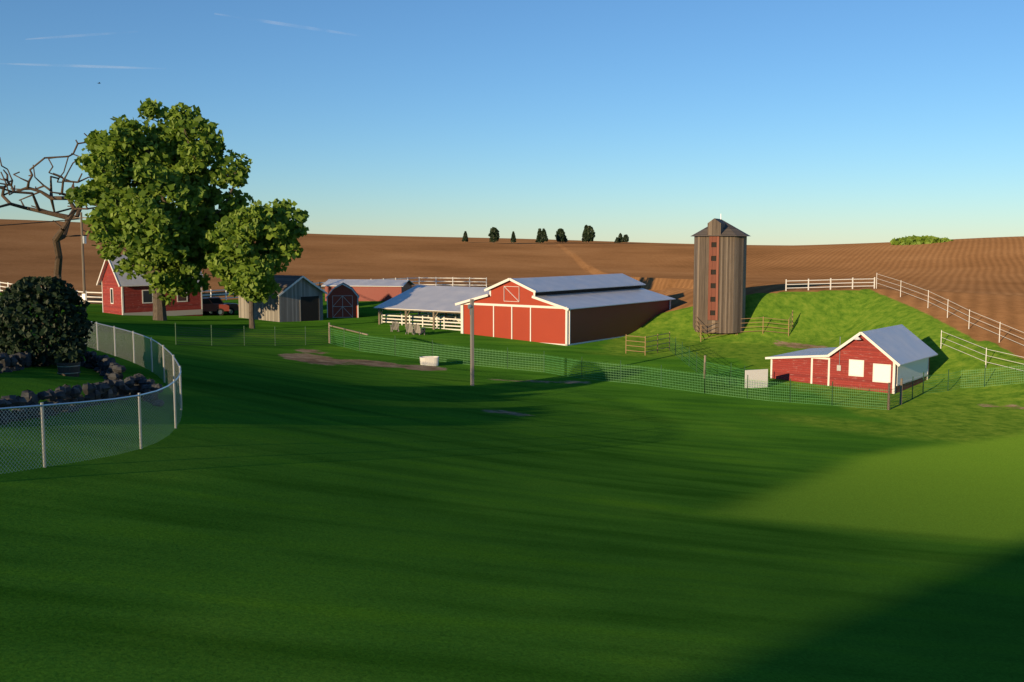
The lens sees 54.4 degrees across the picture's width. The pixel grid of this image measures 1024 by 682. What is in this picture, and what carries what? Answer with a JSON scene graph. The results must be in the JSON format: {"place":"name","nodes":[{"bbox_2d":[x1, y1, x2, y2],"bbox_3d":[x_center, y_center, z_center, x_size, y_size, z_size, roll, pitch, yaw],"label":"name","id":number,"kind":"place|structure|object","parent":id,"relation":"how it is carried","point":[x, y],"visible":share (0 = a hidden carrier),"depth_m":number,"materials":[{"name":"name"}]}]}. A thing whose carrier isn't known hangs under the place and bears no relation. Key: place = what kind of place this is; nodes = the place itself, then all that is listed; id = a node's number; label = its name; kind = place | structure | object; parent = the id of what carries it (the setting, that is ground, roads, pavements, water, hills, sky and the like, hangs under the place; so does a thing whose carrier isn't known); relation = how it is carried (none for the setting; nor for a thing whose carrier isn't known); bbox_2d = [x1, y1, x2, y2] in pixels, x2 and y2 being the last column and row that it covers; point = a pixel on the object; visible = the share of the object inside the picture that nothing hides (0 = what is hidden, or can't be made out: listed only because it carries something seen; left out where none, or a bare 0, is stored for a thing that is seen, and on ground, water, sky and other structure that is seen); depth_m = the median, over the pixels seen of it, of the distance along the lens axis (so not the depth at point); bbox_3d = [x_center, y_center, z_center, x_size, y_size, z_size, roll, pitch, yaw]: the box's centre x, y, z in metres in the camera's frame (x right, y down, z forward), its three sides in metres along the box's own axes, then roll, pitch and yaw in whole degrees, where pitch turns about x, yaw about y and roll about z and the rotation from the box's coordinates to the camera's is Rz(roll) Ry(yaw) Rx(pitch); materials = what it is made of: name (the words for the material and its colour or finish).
{"place":"outdoors","nodes":[
{"label":"outdoors","id":0,"kind":"place"},
{"bbox_2d":[0,219,1023,681],"bbox_3d":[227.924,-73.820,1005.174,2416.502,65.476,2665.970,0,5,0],"label":"terrain","id":1,"kind":"structure","parent":0,"point":[308,505],"depth_m":23.19,"materials":[{"name":"green plant"}]},
{"bbox_2d":[0,276,94,365],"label":"evergreen shrub","id":2,"kind":"object","parent":1,"relation":"on","point":[49,299],"visible":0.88,"depth_m":32.27,"materials":[{"name":"green plant"}]},
{"bbox_2d":[0,133,94,279],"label":"bare tree","id":3,"kind":"object","parent":1,"relation":"on","point":[60,234],"visible":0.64,"depth_m":98.00,"materials":[{"name":"brown plant"}]},
{"bbox_2d":[0,343,126,379],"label":"rock wall","id":4,"kind":"structure","parent":1,"relation":"on","point":[106,366],"depth_m":31.92,"materials":[{"name":"grey stone"}]},
{"bbox_2d":[54,346,82,376],"bbox_3d":[-14.093,0.657,31.659,0.781,0.969,0.808,0,5,0],"label":"barrel planter","id":5,"kind":"object","parent":1,"relation":"on","point":[68,361],"visible":0.98,"depth_m":31.45,"materials":[{"name":"brown"}]},
{"bbox_2d":[0,373,163,424],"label":"rock wall","id":6,"kind":"structure","parent":1,"relation":"on","point":[135,384],"depth_m":26.02,"materials":[{"name":"grey stone"}]},
{"bbox_2d":[0,321,181,472],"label":"chain link fence","id":7,"kind":"object","parent":1,"relation":"on","point":[43,425],"visible":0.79,"depth_m":21.70,"materials":[{"name":"white metal"}]},
{"bbox_2d":[96,255,202,315],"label":"red house","id":8,"kind":"structure","parent":1,"relation":"on","point":[121,295],"depth_m":90.26,"materials":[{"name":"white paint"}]},
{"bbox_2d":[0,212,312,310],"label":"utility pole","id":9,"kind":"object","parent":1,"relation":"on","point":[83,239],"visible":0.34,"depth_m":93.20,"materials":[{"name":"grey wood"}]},
{"bbox_2d":[65,97,253,320],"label":"tree","id":10,"kind":"object","parent":1,"relation":"on","point":[167,243],"visible":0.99,"depth_m":79.95,"materials":[{"name":"green plant"}]},
{"bbox_2d":[0,282,319,301],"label":"white rail fence","id":11,"kind":"object","parent":1,"relation":"on","point":[210,290],"visible":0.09,"depth_m":120.16,"materials":[{"name":"white paint"}]},
{"bbox_2d":[203,311,214,314],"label":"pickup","id":12,"kind":"object","parent":1,"relation":"on","point":[209,312],"visible":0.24,"depth_m":96.06,"materials":[{"name":"red"}]},
{"bbox_2d":[202,297,230,315],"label":"pickup","id":13,"kind":"object","parent":1,"relation":"on","point":[209,305],"visible":0.55,"depth_m":95.49,"materials":[{"name":"red metal"}]},
{"bbox_2d":[207,297,238,314],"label":"pickup","id":14,"kind":"object","parent":1,"relation":"on","point":[233,307],"visible":0.31,"depth_m":97.29,"materials":[{"name":"brown metal"}]},
{"bbox_2d":[175,323,328,345],"bbox_3d":[-16.681,-0.315,65.736,0.484,2.790,14.605,3,6,29],"label":"fence","id":15,"kind":"object","parent":1,"relation":"on","point":[244,336],"visible":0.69,"depth_m":64.64,"materials":[{"name":"green"}]},
{"bbox_2d":[204,198,308,328],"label":"tree","id":16,"kind":"object","parent":1,"relation":"on","point":[242,263],"visible":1,"depth_m":78.73,"materials":[{"name":"green plant"}]},
{"bbox_2d":[238,275,327,321],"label":"shed","id":17,"kind":"structure","parent":1,"relation":"on","point":[299,298],"depth_m":91.50,"materials":[{"name":"grey wood"}]},
{"bbox_2d":[326,282,358,317],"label":"shed","id":18,"kind":"structure","parent":1,"relation":"on","point":[343,300],"depth_m":96.92,"materials":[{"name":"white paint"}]},
{"bbox_2d":[321,279,414,300],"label":"barn","id":19,"kind":"structure","parent":1,"relation":"on","point":[375,290],"depth_m":118.60,"materials":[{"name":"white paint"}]},
{"bbox_2d":[390,321,399,331],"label":"adirondack chair","id":20,"kind":"object","parent":1,"relation":"on","point":[395,323],"visible":1,"depth_m":83.11,"materials":[{"name":"grey wood"}]},
{"bbox_2d":[320,277,486,289],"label":"white rail fence","id":21,"kind":"object","parent":1,"relation":"on","point":[452,281],"visible":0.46,"depth_m":148.23,"materials":[{"name":"white paint"}]},
{"bbox_2d":[405,323,414,333],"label":"adirondack chair","id":22,"kind":"object","parent":1,"relation":"on","point":[409,329],"visible":0.97,"depth_m":81.44,"materials":[{"name":"grey wood"}]},
{"bbox_2d":[413,323,424,334],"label":"adirondack chair","id":23,"kind":"object","parent":1,"relation":"on","point":[418,330],"visible":1,"depth_m":81.25,"materials":[{"name":"grey wood"}]},
{"bbox_2d":[420,356,438,365],"bbox_3d":[-5.244,1.290,63.208,1.240,0.570,0.800,-1,6,-6],"label":"water trough","id":24,"kind":"object","parent":1,"relation":"on","point":[430,360],"visible":0.93,"depth_m":62.86,"materials":[{"name":"white"}]},
{"bbox_2d":[461,231,467,242],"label":"ridge conifer","id":25,"kind":"object","parent":1,"relation":"on","point":[465,237],"visible":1,"depth_m":363.44,"materials":[{"name":"green plant"}]},
{"bbox_2d":[468,299,473,385],"bbox_3d":[-2.236,0.335,54.553,0.280,5.250,0.260,-3,6,-29],"label":"utility pole","id":26,"kind":"object","parent":1,"relation":"on","point":[471,306],"visible":0.9,"depth_m":54.49,"materials":[{"name":"grey wood"}]},
{"bbox_2d":[488,227,499,241],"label":"tree","id":27,"kind":"object","parent":1,"relation":"on","point":[494,233],"visible":1,"depth_m":362.49,"materials":[{"name":"green plant"}]},
{"bbox_2d":[510,231,515,243],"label":"ridge conifer","id":28,"kind":"object","parent":1,"relation":"on","point":[513,238],"visible":1,"depth_m":368.47,"materials":[{"name":"green plant"}]},
{"bbox_2d":[374,273,674,345],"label":"barn","id":29,"kind":"structure","parent":1,"relation":"on","point":[568,310],"depth_m":82.83,"materials":[{"name":"red wood"}]},
{"bbox_2d":[535,228,543,243],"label":"ridge conifer","id":30,"kind":"object","parent":1,"relation":"on","point":[540,238],"visible":1,"depth_m":372.60,"materials":[{"name":"green plant"}]},
{"bbox_2d":[542,228,547,241],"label":"ridge conifer","id":31,"kind":"object","parent":1,"relation":"on","point":[545,236],"visible":0.77,"depth_m":387.98,"materials":[{"name":"green plant"}]},
{"bbox_2d":[555,228,564,241],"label":"tree","id":32,"kind":"object","parent":1,"relation":"on","point":[560,235],"visible":1,"depth_m":383.60,"materials":[{"name":"green plant"}]},
{"bbox_2d":[582,225,592,241],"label":"ridge conifer","id":33,"kind":"object","parent":1,"relation":"on","point":[585,236],"visible":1,"depth_m":394.85,"materials":[{"name":"green plant"}]},
{"bbox_2d":[586,225,594,242],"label":"tree","id":34,"kind":"object","parent":1,"relation":"on","point":[591,232],"visible":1,"depth_m":394.69,"materials":[{"name":"green plant"}]},
{"bbox_2d":[328,323,889,409],"bbox_3d":[3.261,1.463,62.531,38.423,3.737,2.194,3,6,27],"label":"field fence","id":35,"kind":"object","parent":1,"relation":"on","point":[759,386],"visible":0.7,"depth_m":60.88,"materials":[{"name":"green"}]},
{"bbox_2d":[329,325,367,334],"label":"fence rail","id":36,"kind":"object","parent":35,"relation":"attached to","point":[348,329],"visible":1,"depth_m":69.96,"materials":[{"name":"brown wood"}]},
{"bbox_2d":[618,233,623,242],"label":"ridge conifer","id":37,"kind":"object","parent":1,"relation":"on","point":[620,238],"visible":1,"depth_m":410.44,"materials":[{"name":"green plant"}]},
{"bbox_2d":[623,234,628,241],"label":"tree","id":38,"kind":"object","parent":1,"relation":"on","point":[626,238],"visible":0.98,"depth_m":424.00,"materials":[{"name":"green plant"}]},
{"bbox_2d":[626,332,669,354],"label":"fence","id":39,"kind":"object","parent":1,"relation":"on","point":[657,349],"visible":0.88,"depth_m":74.85,"materials":[{"name":"beige wood"}]},
{"bbox_2d":[669,333,744,386],"bbox_3d":[12.545,1.279,69.308,1.554,2.244,16.369,-1,6,-7],"label":"garden fence","id":40,"kind":"object","parent":1,"relation":"on","point":[705,368],"visible":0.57,"depth_m":64.33,"materials":[{"name":"green metal"}]},
{"bbox_2d":[695,316,729,341],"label":"fence","id":41,"kind":"object","parent":1,"relation":"on","point":[705,329],"visible":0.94,"depth_m":83.54,"materials":[{"name":"beige"}]},
{"bbox_2d":[692,218,749,332],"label":"silo","id":42,"kind":"object","parent":1,"relation":"on","point":[719,283],"visible":0.98,"depth_m":83.61,"materials":[{"name":"brown wood"}]},
{"bbox_2d":[745,369,767,387],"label":"white gate panel","id":43,"kind":"structure","parent":1,"relation":"on","point":[758,375],"depth_m":61.42,"materials":[{"name":"white paint"}]},
{"bbox_2d":[737,310,792,335],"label":"fence","id":44,"kind":"object","parent":1,"relation":"on","point":[770,322],"visible":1,"depth_m":84.15,"materials":[{"name":"beige wood"}]},
{"bbox_2d":[785,277,874,290],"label":"white rail fence","id":45,"kind":"object","parent":1,"relation":"on","point":[830,283],"visible":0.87,"depth_m":91.49,"materials":[{"name":"white paint"}]},
{"bbox_2d":[765,324,937,393],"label":"red shed","id":46,"kind":"structure","parent":1,"relation":"on","point":[876,359],"depth_m":62.66,"materials":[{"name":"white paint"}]},
{"bbox_2d":[890,235,952,244],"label":"ridge bush","id":47,"kind":"object","parent":1,"relation":"on","point":[915,240],"visible":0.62,"depth_m":290.36,"materials":[{"name":"green plant"}]},
{"bbox_2d":[876,274,1023,345],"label":"tape fence","id":48,"kind":"object","parent":1,"relation":"on","point":[951,307],"visible":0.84,"depth_m":76.60,"materials":[{"name":"white"}]},
{"bbox_2d":[890,365,1023,407],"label":"field fence","id":49,"kind":"object","parent":1,"relation":"on","point":[912,389],"visible":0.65,"depth_m":61.03,"materials":[{"name":"green"}]},
{"bbox_2d":[940,330,1022,370],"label":"tape fence","id":50,"kind":"object","parent":1,"relation":"on","point":[976,351],"visible":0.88,"depth_m":65.74,"materials":[{"name":"white"}]},
{"bbox_2d":[0,0,1023,244],"label":"sky","id":51,"kind":"structure","parent":0,"point":[783,122],"materials":[{"name":"blue"}]}
]}

